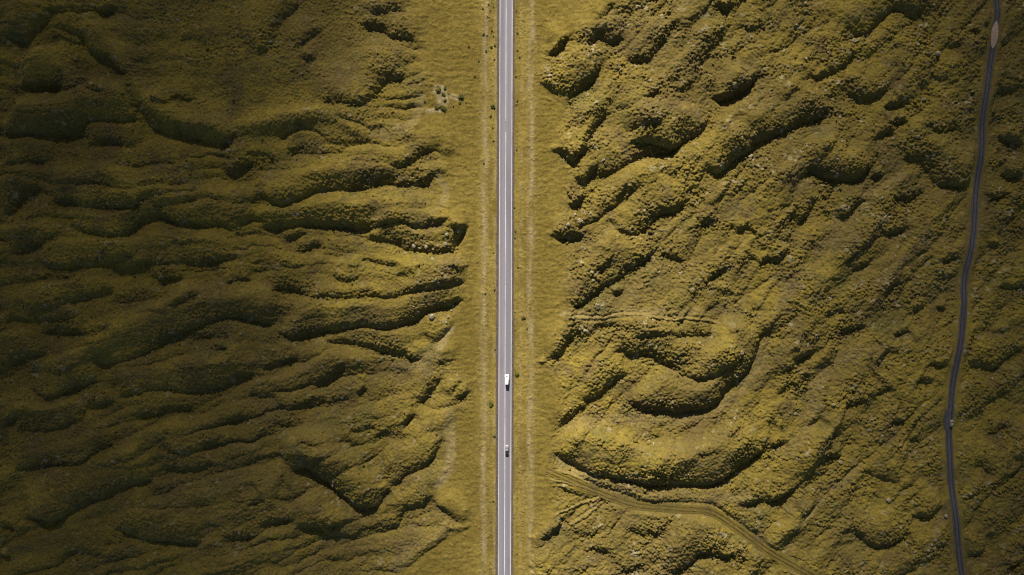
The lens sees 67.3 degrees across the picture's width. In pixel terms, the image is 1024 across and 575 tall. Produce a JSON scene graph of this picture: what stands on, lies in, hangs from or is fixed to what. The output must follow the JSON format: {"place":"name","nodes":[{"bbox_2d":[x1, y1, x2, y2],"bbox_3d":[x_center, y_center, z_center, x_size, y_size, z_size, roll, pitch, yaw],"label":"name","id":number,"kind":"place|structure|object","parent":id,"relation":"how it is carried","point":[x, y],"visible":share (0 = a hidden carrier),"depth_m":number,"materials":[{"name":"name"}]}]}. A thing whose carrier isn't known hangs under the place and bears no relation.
{"place":"outdoors","nodes":[
{"label":"outdoors","id":0,"kind":"place"},
{"bbox_2d":[498,0,512,574],"bbox_3d":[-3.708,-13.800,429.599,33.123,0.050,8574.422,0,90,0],"label":"road","id":1,"kind":"structure","parent":0,"point":[505,259],"depth_m":429.60,"materials":[{"name":"grey asphalt"}]},
{"bbox_2d":[505,374,508,384],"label":"van","id":2,"kind":"object","parent":1,"relation":"on","point":[506,379],"visible":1,"depth_m":426.97,"materials":[{"name":"white paint"}]},
{"bbox_2d":[505,445,508,454],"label":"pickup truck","id":3,"kind":"object","parent":1,"relation":"on","point":[506,449],"visible":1,"depth_m":428.40,"materials":[{"name":"silver metal"}]},
{"bbox_2d":[0,0,1023,574],"bbox_3d":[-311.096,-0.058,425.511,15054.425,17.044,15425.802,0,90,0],"label":"ground","id":4,"kind":"structure","parent":0,"point":[454,176],"depth_m":428.68,"materials":[{"name":"green plant"}]},
{"bbox_2d":[495,0,514,574],"bbox_3d":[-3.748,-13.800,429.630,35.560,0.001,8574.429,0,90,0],"label":"road shoulder","id":5,"kind":"object","parent":4,"relation":"on","point":[497,280],"visible":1,"depth_m":429.63},
{"bbox_2d":[0,0,1023,574],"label":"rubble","id":6,"kind":"object","parent":4,"relation":"on","point":[570,298],"visible":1,"depth_m":427.98,"materials":[{"name":"green plant"}]},
{"bbox_2d":[943,408,950,430],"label":"passing place","id":7,"kind":"structure","parent":4,"relation":"on","point":[947,418],"depth_m":429.81,"materials":[{"name":"grey gravel"}]},
{"bbox_2d":[991,21,998,47],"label":"passing place","id":8,"kind":"structure","parent":4,"relation":"on","point":[994,34],"depth_m":428.11,"materials":[{"name":"brown gravel"}]},
{"bbox_2d":[545,467,816,574],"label":"dirt track","id":9,"kind":"structure","parent":0,"point":[754,541],"depth_m":429.81,"materials":[{"name":"brown soil"}]},
{"bbox_2d":[945,0,1000,574],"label":"gravel road","id":10,"kind":"structure","parent":0,"point":[964,305],"depth_m":429.42,"materials":[{"name":"grey gravel"}]}
]}

